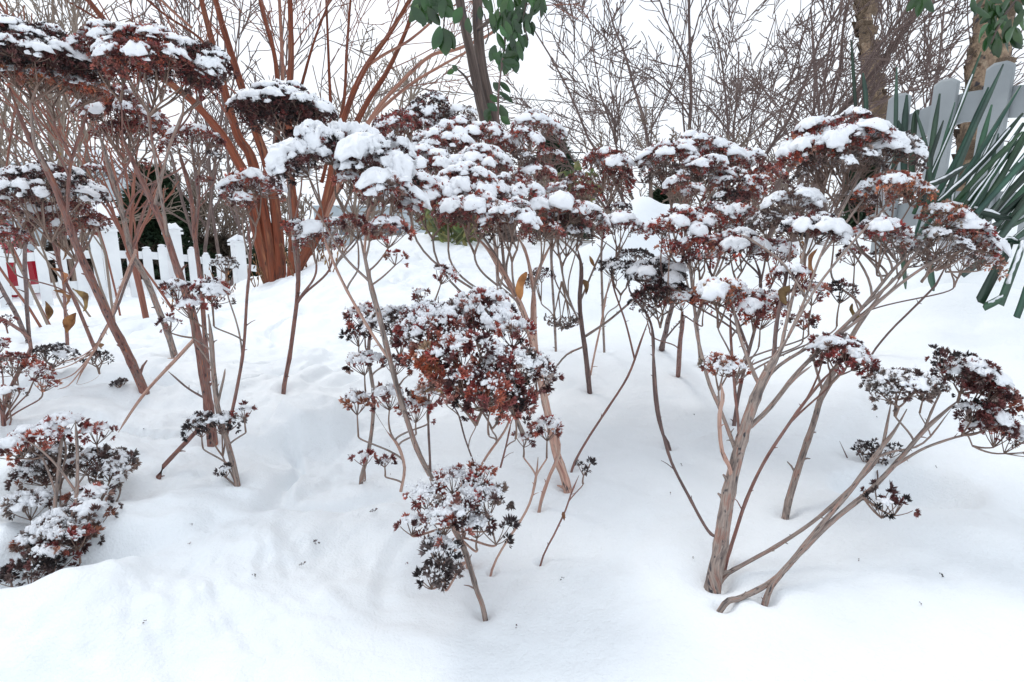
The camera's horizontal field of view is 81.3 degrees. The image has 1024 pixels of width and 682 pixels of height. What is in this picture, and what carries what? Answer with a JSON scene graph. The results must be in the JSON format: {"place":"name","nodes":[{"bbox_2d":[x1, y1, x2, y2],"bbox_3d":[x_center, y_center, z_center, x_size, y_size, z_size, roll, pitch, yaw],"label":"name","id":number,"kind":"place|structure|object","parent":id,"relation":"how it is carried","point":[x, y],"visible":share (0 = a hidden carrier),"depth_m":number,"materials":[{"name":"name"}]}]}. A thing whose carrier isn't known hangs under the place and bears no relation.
{"place":"outdoors","nodes":[
{"label":"outdoors","id":0,"kind":"place"},
{"bbox_2d":[3,139,258,155],"bbox_3d":[-13.791,-7.419,23.009,11.482,0.184,0.033,-7,14,-31],"label":"utility cable","id":1,"kind":"object","parent":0,"point":[133,149],"visible":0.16,"depth_m":22.74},
{"bbox_2d":[7,126,267,147],"bbox_3d":[-13.791,-7.857,23.001,11.458,0.332,0.033,-7,13,-31],"label":"utility cable","id":2,"kind":"object","parent":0,"point":[124,137],"visible":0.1,"depth_m":22.89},
{"bbox_2d":[225,266,235,294],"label":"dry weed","id":3,"kind":"object","parent":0,"point":[227,274],"visible":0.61,"depth_m":3.42,"materials":[{"name":"brown plant"}]},
{"bbox_2d":[247,265,259,286],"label":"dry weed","id":4,"kind":"object","parent":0,"point":[253,277],"visible":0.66,"depth_m":3.25,"materials":[{"name":"beige plant"}]},
{"bbox_2d":[223,15,302,28],"bbox_3d":[-10.355,-13.327,25.009,3.513,0.185,0.033,-8,14,-35],"label":"utility cable","id":5,"kind":"object","parent":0,"point":[260,24],"visible":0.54,"depth_m":24.86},
{"bbox_2d":[317,241,323,261],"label":"dry weed","id":6,"kind":"object","parent":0,"point":[321,253],"visible":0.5,"depth_m":3.31,"materials":[{"name":"beige plant"}]},
{"bbox_2d":[413,169,496,231],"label":"twiggy shrub","id":7,"kind":"object","parent":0,"point":[416,217],"visible":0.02,"depth_m":15.77,"materials":[{"name":"brown plant"}]},
{"bbox_2d":[0,196,1023,681],"bbox_3d":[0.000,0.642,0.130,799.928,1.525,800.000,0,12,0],"label":"snowy ground","id":8,"kind":"structure","parent":0,"point":[610,588],"depth_m":0.65,"materials":[{"name":"white snow"}]},
{"bbox_2d":[0,223,38,296],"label":"parked car","id":9,"kind":"object","parent":8,"relation":"on","point":[32,270],"visible":0.17,"depth_m":9.62,"materials":[{"name":"red paint"}]},
{"bbox_2d":[0,314,62,425],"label":"sedum plant","id":10,"kind":"object","parent":8,"relation":"on","point":[36,366],"visible":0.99,"depth_m":0.83,"materials":[{"name":"brown plant"}]},
{"bbox_2d":[21,342,82,370],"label":"sedum plant","id":11,"kind":"object","parent":8,"relation":"on","point":[55,350],"visible":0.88,"depth_m":1.14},
{"bbox_2d":[0,486,105,586],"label":"sedum plant","id":12,"kind":"object","parent":8,"relation":"on","point":[54,533],"visible":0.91,"depth_m":0.55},
{"bbox_2d":[0,160,112,342],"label":"sedum plant","id":13,"kind":"object","parent":8,"relation":"on","point":[18,183],"visible":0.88,"depth_m":1.10,"materials":[{"name":"plant"}]},
{"bbox_2d":[28,235,93,280],"bbox_3d":[-9.121,-1.582,12.502,2.534,1.330,2.402,0,12,0],"label":"evergreen tree","id":14,"kind":"object","parent":8,"relation":"on","point":[49,248],"visible":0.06,"depth_m":12.05,"materials":[{"name":"green plant"}]},
{"bbox_2d":[19,162,112,345],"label":"sedum plant","id":15,"kind":"object","parent":8,"relation":"on","point":[95,222],"visible":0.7,"depth_m":1.20,"materials":[{"name":"brown plant"}]},
{"bbox_2d":[0,157,134,349],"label":"sedum plant","id":16,"kind":"object","parent":8,"relation":"on","point":[8,237],"visible":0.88,"depth_m":1.14,"materials":[{"name":"brown plant"}]},
{"bbox_2d":[1,147,133,250],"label":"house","id":17,"kind":"structure","parent":8,"relation":"on","point":[30,247],"depth_m":23.66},
{"bbox_2d":[6,201,23,237],"bbox_3d":[-18.335,-4.471,21.974,1.020,1.380,0.060,0,12,0],"label":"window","id":18,"kind":"structure","parent":17,"relation":"in","point":[10,222],"depth_m":21.99,"materials":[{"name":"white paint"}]},
{"bbox_2d":[0,411,142,526],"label":"sedum plant","id":19,"kind":"object","parent":8,"relation":"on","point":[114,462],"visible":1,"depth_m":0.63,"materials":[{"name":"brown plant"}]},
{"bbox_2d":[0,14,149,394],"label":"sedum plant","id":20,"kind":"object","parent":8,"relation":"on","point":[27,54],"visible":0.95,"depth_m":0.81,"materials":[{"name":"brown plant"}]},
{"bbox_2d":[0,0,174,327],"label":"twiggy shrub","id":21,"kind":"object","parent":8,"relation":"on","point":[62,148],"visible":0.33,"depth_m":2.67,"materials":[{"name":"brown plant"}]},
{"bbox_2d":[49,249,137,389],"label":"plant","id":22,"kind":"object","parent":8,"relation":"on","point":[93,352],"visible":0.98,"depth_m":1.00,"materials":[{"name":"brown plant"}]},
{"bbox_2d":[69,200,119,249],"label":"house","id":23,"kind":"structure","parent":8,"relation":"on","point":[101,209],"depth_m":16.07,"materials":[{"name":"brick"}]},
{"bbox_2d":[77,230,91,249],"bbox_3d":[-11.501,-2.711,16.083,0.470,0.580,0.060,0,12,0],"label":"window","id":24,"kind":"structure","parent":23,"relation":"in","point":[78,230],"depth_m":16.04,"materials":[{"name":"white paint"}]},
{"bbox_2d":[0,0,219,282],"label":"bare tree","id":25,"kind":"object","parent":8,"relation":"on","point":[44,148],"visible":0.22,"depth_m":10.79,"materials":[{"name":"brown plant"}]},
{"bbox_2d":[52,109,179,318],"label":"twiggy shrub","id":26,"kind":"object","parent":8,"relation":"on","point":[139,286],"visible":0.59,"depth_m":2.19,"materials":[{"name":"red plant"}]},
{"bbox_2d":[108,377,128,387],"bbox_3d":[-0.649,0.069,0.987,0.026,0.019,0.031,0,12,0],"label":"fallen floret","id":27,"kind":"object","parent":8,"relation":"on","point":[118,382],"visible":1,"depth_m":0.98,"materials":[{"name":"brown plant"}]},
{"bbox_2d":[51,79,190,357],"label":"sedum plant","id":28,"kind":"object","parent":8,"relation":"on","point":[136,125],"visible":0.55,"depth_m":1.03,"materials":[{"name":"brown plant"}]},
{"bbox_2d":[0,220,256,307],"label":"picket fence","id":29,"kind":"object","parent":8,"relation":"on","point":[147,255],"visible":0.48,"depth_m":6.93,"materials":[{"name":"white paint"}]},
{"bbox_2d":[69,235,188,280],"bbox_3d":[-7.388,-1.608,12.143,2.898,1.376,2.693,0,12,0],"label":"evergreen tree","id":30,"kind":"object","parent":8,"relation":"on","point":[121,246],"visible":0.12,"depth_m":11.67,"materials":[{"name":"green plant"}]},
{"bbox_2d":[62,17,239,446],"bbox_3d":[-0.492,-0.124,0.824,0.219,0.622,0.221,0,12,0],"label":"sedum plant","id":31,"kind":"object","parent":8,"relation":"on","point":[143,49],"visible":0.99,"depth_m":0.80,"materials":[{"name":"brown plant"}]},
{"bbox_2d":[162,290,175,308],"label":"dry weed","id":32,"kind":"object","parent":8,"relation":"on","point":[172,301],"visible":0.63,"depth_m":3.42,"materials":[{"name":"beige plant"}]},
{"bbox_2d":[111,163,231,280],"bbox_3d":[-7.182,-2.321,12.314,2.708,2.714,2.554,0,12,0],"label":"evergreen tree","id":33,"kind":"object","parent":8,"relation":"on","point":[152,231],"visible":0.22,"depth_m":11.86,"materials":[{"name":"green plant"}]},
{"bbox_2d":[156,428,198,479],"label":"cut stalk","id":34,"kind":"object","parent":8,"relation":"on","point":[171,457],"visible":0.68,"depth_m":0.73,"materials":[{"name":"brown plant"}]},
{"bbox_2d":[157,122,226,380],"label":"sedum plant","id":35,"kind":"object","parent":8,"relation":"on","point":[188,130],"visible":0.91,"depth_m":0.98,"materials":[{"name":"brown plant"}]},
{"bbox_2d":[177,173,228,246],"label":"twiggy shrub","id":36,"kind":"object","parent":8,"relation":"on","point":[212,233],"visible":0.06,"depth_m":14.05,"materials":[{"name":"brown plant"}]},
{"bbox_2d":[122,147,286,274],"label":"twiggy shrub","id":37,"kind":"object","parent":8,"relation":"on","point":[230,222],"visible":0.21,"depth_m":12.90,"materials":[{"name":"brown plant"}]},
{"bbox_2d":[183,232,248,279],"bbox_3d":[-6.410,-1.723,13.195,3.094,1.411,2.856,0,12,0],"label":"evergreen tree","id":38,"kind":"object","parent":8,"relation":"on","point":[224,246],"visible":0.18,"depth_m":12.74,"materials":[{"name":"green plant"}]},
{"bbox_2d":[154,167,287,486],"bbox_3d":[-0.382,-0.026,0.800,0.132,0.422,0.324,-2,12,-8],"label":"sedum plant","id":39,"kind":"object","parent":8,"relation":"on","point":[208,286],"visible":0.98,"depth_m":0.73,"materials":[{"name":"brown plant"}]},
{"bbox_2d":[55,0,436,285],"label":"bare tree","id":40,"kind":"object","parent":8,"relation":"on","point":[211,209],"visible":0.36,"depth_m":8.94,"materials":[{"name":"brown plant"}]},
{"bbox_2d":[253,254,264,283],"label":"dry weed","id":41,"kind":"object","parent":8,"relation":"on","point":[261,275],"visible":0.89,"depth_m":3.25,"materials":[{"name":"brown plant"}]},
{"bbox_2d":[245,244,287,276],"bbox_3d":[-4.826,-1.569,11.933,1.480,1.252,1.412,0,12,0],"label":"evergreen tree","id":42,"kind":"object","parent":8,"relation":"on","point":[255,260],"visible":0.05,"depth_m":11.65,"materials":[{"name":"green plant"}]},
{"bbox_2d":[279,243,293,275],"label":"dry weed","id":43,"kind":"object","parent":8,"relation":"on","point":[287,258],"visible":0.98,"depth_m":3.05,"materials":[{"name":"brown plant"}]},
{"bbox_2d":[225,78,348,394],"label":"sedum plant","id":44,"kind":"object","parent":8,"relation":"on","point":[280,101],"visible":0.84,"depth_m":0.96,"materials":[{"name":"brown plant"}]},
{"bbox_2d":[4,0,588,282],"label":"crape myrtle","id":45,"kind":"object","parent":8,"relation":"on","point":[269,250],"visible":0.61,"depth_m":3.27,"materials":[{"name":"brown plant"}]},
{"bbox_2d":[319,245,340,271],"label":"dry weed","id":46,"kind":"object","parent":8,"relation":"on","point":[336,259],"visible":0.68,"depth_m":2.54,"materials":[{"name":"beige plant"}]},
{"bbox_2d":[267,193,405,255],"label":"twiggy shrub","id":47,"kind":"object","parent":8,"relation":"on","point":[284,209],"visible":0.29,"depth_m":17.99,"materials":[{"name":"brown plant"}]},
{"bbox_2d":[334,225,346,257],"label":"dry weed","id":48,"kind":"object","parent":8,"relation":"on","point":[344,244],"visible":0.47,"depth_m":3.09,"materials":[{"name":"beige plant"}]},
{"bbox_2d":[305,189,425,250],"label":"house","id":49,"kind":"structure","parent":8,"relation":"on","point":[337,211],"depth_m":26.02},
{"bbox_2d":[329,216,348,236],"bbox_3d":[-7.580,-4.991,26.035,0.920,0.880,0.060,0,12,0],"label":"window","id":50,"kind":"structure","parent":49,"relation":"in","point":[336,217],"depth_m":26.04,"materials":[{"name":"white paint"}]},
{"bbox_2d":[264,118,487,620],"bbox_3d":[-0.109,0.007,0.629,0.369,0.486,0.153,9,15,39],"label":"sedum plant","id":51,"kind":"object","parent":8,"relation":"on","point":[349,149],"visible":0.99,"depth_m":0.63,"materials":[{"name":"brown plant"}]},
{"bbox_2d":[392,454,520,591],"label":"sedum plant","id":52,"kind":"object","parent":51,"relation":"attached to","point":[448,510],"visible":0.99,"depth_m":0.49,"materials":[{"name":"brown plant"}]},
{"bbox_2d":[281,18,473,243],"bbox_3d":[-3.075,-4.619,14.066,4.804,6.081,4.978,0,12,0],"label":"bare tree","id":53,"kind":"object","parent":8,"relation":"on","point":[412,96],"visible":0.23,"depth_m":14.32,"materials":[{"name":"brown plant"}]},
{"bbox_2d":[339,300,445,491],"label":"sedum plant","id":54,"kind":"object","parent":8,"relation":"on","point":[368,357],"visible":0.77,"depth_m":0.65,"materials":[{"name":"brown plant"}]},
{"bbox_2d":[411,263,460,471],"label":"sedum plant","id":55,"kind":"object","parent":8,"relation":"on","point":[443,268],"visible":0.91,"depth_m":0.66,"materials":[{"name":"brown plant"}]},
{"bbox_2d":[415,207,489,245],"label":"broadleaf shrub","id":56,"kind":"object","parent":8,"relation":"on","point":[458,235],"visible":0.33,"depth_m":3.26,"materials":[{"name":"green plant"}]},
{"bbox_2d":[371,89,544,289],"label":"sedum plant","id":57,"kind":"object","parent":8,"relation":"on","point":[430,114],"visible":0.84,"depth_m":1.08,"materials":[{"name":"plant"}]},
{"bbox_2d":[389,272,564,512],"bbox_3d":[-0.005,0.094,0.609,0.164,0.307,0.230,10,15,41],"label":"sedum plant","id":58,"kind":"object","parent":8,"relation":"on","point":[483,307],"visible":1,"depth_m":0.53,"materials":[{"name":"brown plant"}]},
{"bbox_2d":[409,0,546,241],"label":"broadleaf tree","id":59,"kind":"object","parent":8,"relation":"on","point":[509,18],"visible":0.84,"depth_m":1.87,"materials":[{"name":"green plant"}]},
{"bbox_2d":[392,125,571,493],"bbox_3d":[-0.059,-0.082,0.896,0.247,0.522,0.561,-7,13,-29],"label":"sedum plant","id":60,"kind":"object","parent":8,"relation":"on","point":[452,186],"visible":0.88,"depth_m":0.84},
{"bbox_2d":[483,51,518,240],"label":"leafy shoot","id":61,"kind":"object","parent":8,"relation":"on","point":[509,57],"visible":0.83,"depth_m":1.60,"materials":[{"name":"green plant"}]},
{"bbox_2d":[489,413,564,575],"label":"sedum plant","id":62,"kind":"object","parent":8,"relation":"on","point":[550,421],"visible":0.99,"depth_m":0.59,"materials":[{"name":"brown plant"}]},
{"bbox_2d":[510,108,567,351],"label":"sedum plant","id":63,"kind":"object","parent":8,"relation":"on","point":[542,122],"visible":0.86,"depth_m":1.23,"materials":[{"name":"plant"}]},
{"bbox_2d":[527,129,590,239],"bbox_3d":[0.694,-2.168,9.909,1.553,2.820,1.563,0,12,0],"label":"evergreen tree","id":64,"kind":"object","parent":8,"relation":"on","point":[571,162],"visible":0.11,"depth_m":9.60,"materials":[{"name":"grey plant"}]},
{"bbox_2d":[537,147,584,233],"bbox_3d":[0.494,-1.483,6.000,0.484,0.945,0.227,0,12,0],"label":"wire fence","id":65,"kind":"object","parent":8,"relation":"on","point":[560,159],"visible":0.19,"depth_m":6.00,"materials":[{"name":"grey metal"}]},
{"bbox_2d":[539,456,597,565],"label":"sedum plant","id":66,"kind":"object","parent":8,"relation":"on","point":[594,463],"visible":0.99,"depth_m":0.59,"materials":[{"name":"brown plant"}]},
{"bbox_2d":[521,176,623,238],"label":"twiggy shrub","id":67,"kind":"object","parent":8,"relation":"on","point":[617,198],"depth_m":17.23,"materials":[{"name":"brown plant"}]},
{"bbox_2d":[544,160,604,223],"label":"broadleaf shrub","id":68,"kind":"object","parent":8,"relation":"on","point":[577,165],"visible":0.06,"depth_m":3.57,"materials":[{"name":"green plant"}]},
{"bbox_2d":[513,161,652,393],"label":"sedum plant","id":69,"kind":"object","parent":8,"relation":"on","point":[559,203],"visible":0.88,"depth_m":0.94,"materials":[{"name":"brown plant"}]},
{"bbox_2d":[559,146,651,352],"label":"sedum plant","id":70,"kind":"object","parent":8,"relation":"on","point":[609,159],"visible":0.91,"depth_m":1.08,"materials":[{"name":"brown plant"}]},
{"bbox_2d":[570,269,671,472],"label":"sedum plant","id":71,"kind":"object","parent":8,"relation":"on","point":[616,395],"visible":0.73,"depth_m":0.89,"materials":[{"name":"brown plant"}]},
{"bbox_2d":[614,247,695,350],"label":"sedum plant","id":72,"kind":"object","parent":8,"relation":"on","point":[660,288],"visible":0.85,"depth_m":0.93,"materials":[{"name":"brown plant"}]},
{"bbox_2d":[515,102,807,244],"bbox_3d":[0.820,-1.003,3.708,1.857,1.015,1.026,-3,12,-16],"label":"bare shrub","id":73,"kind":"object","parent":8,"relation":"on","point":[674,136],"visible":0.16,"depth_m":3.70,"materials":[{"name":"brown plant"}]},
{"bbox_2d":[646,184,678,203],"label":"bush","id":74,"kind":"object","parent":8,"relation":"on","point":[658,196],"visible":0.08,"depth_m":5.84,"materials":[{"name":"green plant"}]},
{"bbox_2d":[638,288,713,377],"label":"sedum plant","id":75,"kind":"object","parent":8,"relation":"on","point":[686,295],"visible":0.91,"depth_m":0.90,"materials":[{"name":"brown plant"}]},
{"bbox_2d":[634,129,788,358],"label":"sedum plant","id":76,"kind":"object","parent":8,"relation":"on","point":[703,156],"visible":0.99,"depth_m":1.05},
{"bbox_2d":[644,199,799,425],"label":"sedum plant","id":77,"kind":"object","parent":8,"relation":"on","point":[699,223],"visible":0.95,"depth_m":0.88,"materials":[{"name":"brown plant"}]},
{"bbox_2d":[686,135,792,238],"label":"twiggy shrub","id":78,"kind":"object","parent":8,"relation":"on","point":[768,184],"visible":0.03,"depth_m":15.69,"materials":[{"name":"brown plant"}]},
{"bbox_2d":[492,0,1022,241],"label":"bare shrub","id":79,"kind":"object","parent":8,"relation":"on","point":[884,60],"visible":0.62,"depth_m":3.95,"materials":[{"name":"brown plant"}]},
{"bbox_2d":[756,155,846,240],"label":"twiggy shrub","id":80,"kind":"object","parent":8,"relation":"on","point":[827,204],"visible":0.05,"depth_m":11.79,"materials":[{"name":"brown plant"}]},
{"bbox_2d":[724,331,880,569],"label":"sedum plant","id":81,"kind":"object","parent":8,"relation":"on","point":[856,353],"visible":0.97,"depth_m":0.62,"materials":[{"name":"brown plant"}]},
{"bbox_2d":[799,241,809,291],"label":"dry weed","id":82,"kind":"object","parent":8,"relation":"on","point":[802,242],"visible":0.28,"depth_m":2.07,"materials":[{"name":"brown plant"}]},
{"bbox_2d":[606,0,1023,241],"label":"bare tree","id":83,"kind":"object","parent":8,"relation":"on","point":[927,30],"visible":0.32,"depth_m":8.79,"materials":[{"name":"brown plant"}]},
{"bbox_2d":[651,106,1011,593],"bbox_3d":[0.332,-0.032,0.714,0.516,0.519,0.257,-7,13,-29],"label":"sedum plant","id":84,"kind":"object","parent":8,"relation":"on","point":[832,137],"visible":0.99,"depth_m":0.71,"materials":[{"name":"brown plant"}]},
{"bbox_2d":[837,147,876,227],"bbox_3d":[3.567,-1.320,5.973,0.827,1.429,0.790,0,12,0],"label":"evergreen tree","id":85,"kind":"object","parent":8,"relation":"on","point":[852,222],"visible":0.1,"depth_m":5.90,"materials":[{"name":"green plant"}]},
{"bbox_2d":[781,242,938,519],"bbox_3d":[0.414,0.039,0.768,0.384,0.339,0.107,-9,15,-37],"label":"sedum plant","id":86,"kind":"object","parent":8,"relation":"on","point":[796,473],"visible":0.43,"depth_m":0.73,"materials":[{"name":"brown plant"}]},
{"bbox_2d":[716,343,1023,612],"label":"sedum plant","id":87,"kind":"object","parent":8,"relation":"on","point":[976,374],"visible":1,"depth_m":0.59,"materials":[{"name":"brown plant"}]},
{"bbox_2d":[840,438,902,498],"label":"sedum plant","id":88,"kind":"object","parent":8,"relation":"on","point":[861,444],"visible":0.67,"depth_m":0.81,"materials":[{"name":"brown plant"}]},
{"bbox_2d":[851,0,901,203],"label":"birch tree","id":89,"kind":"object","parent":8,"relation":"on","point":[864,33],"visible":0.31,"depth_m":6.43,"materials":[{"name":"brown plant"}]},
{"bbox_2d":[852,248,991,354],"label":"sedum plant","id":90,"kind":"object","parent":8,"relation":"on","point":[963,261],"visible":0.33,"depth_m":0.93,"materials":[{"name":"brown plant"}]},
{"bbox_2d":[851,40,1023,318],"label":"yucca","id":91,"kind":"object","parent":8,"relation":"on","point":[978,198],"visible":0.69,"depth_m":1.27,"materials":[{"name":"green plant"}]},
{"bbox_2d":[864,61,1023,254],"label":"picket fence","id":92,"kind":"object","parent":8,"relation":"on","point":[1005,89],"visible":0.44,"depth_m":2.02,"materials":[{"name":"grey paint"}]},
{"bbox_2d":[951,0,1022,190],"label":"birch tree","id":93,"kind":"object","parent":8,"relation":"on","point":[987,59],"visible":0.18,"depth_m":3.36,"materials":[{"name":"brown plant"}]},
{"bbox_2d":[0,0,1023,221],"label":"sky","id":94,"kind":"structure","parent":0,"point":[534,72],"materials":[{"name":"white"}]},
{"bbox_2d":[418,88,701,109],"bbox_3d":[1.791,-10.180,24.999,13.150,0.595,0.034,-2,12,-8],"label":"utility cable","id":95,"kind":"object","parent":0,"point":[565,102],"visible":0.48,"depth_m":25.06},
{"bbox_2d":[906,0,1023,57],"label":"broadleaf branch","id":96,"kind":"object","parent":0,"point":[990,12],"visible":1,"depth_m":1.94,"materials":[{"name":"green plant"}]}
]}

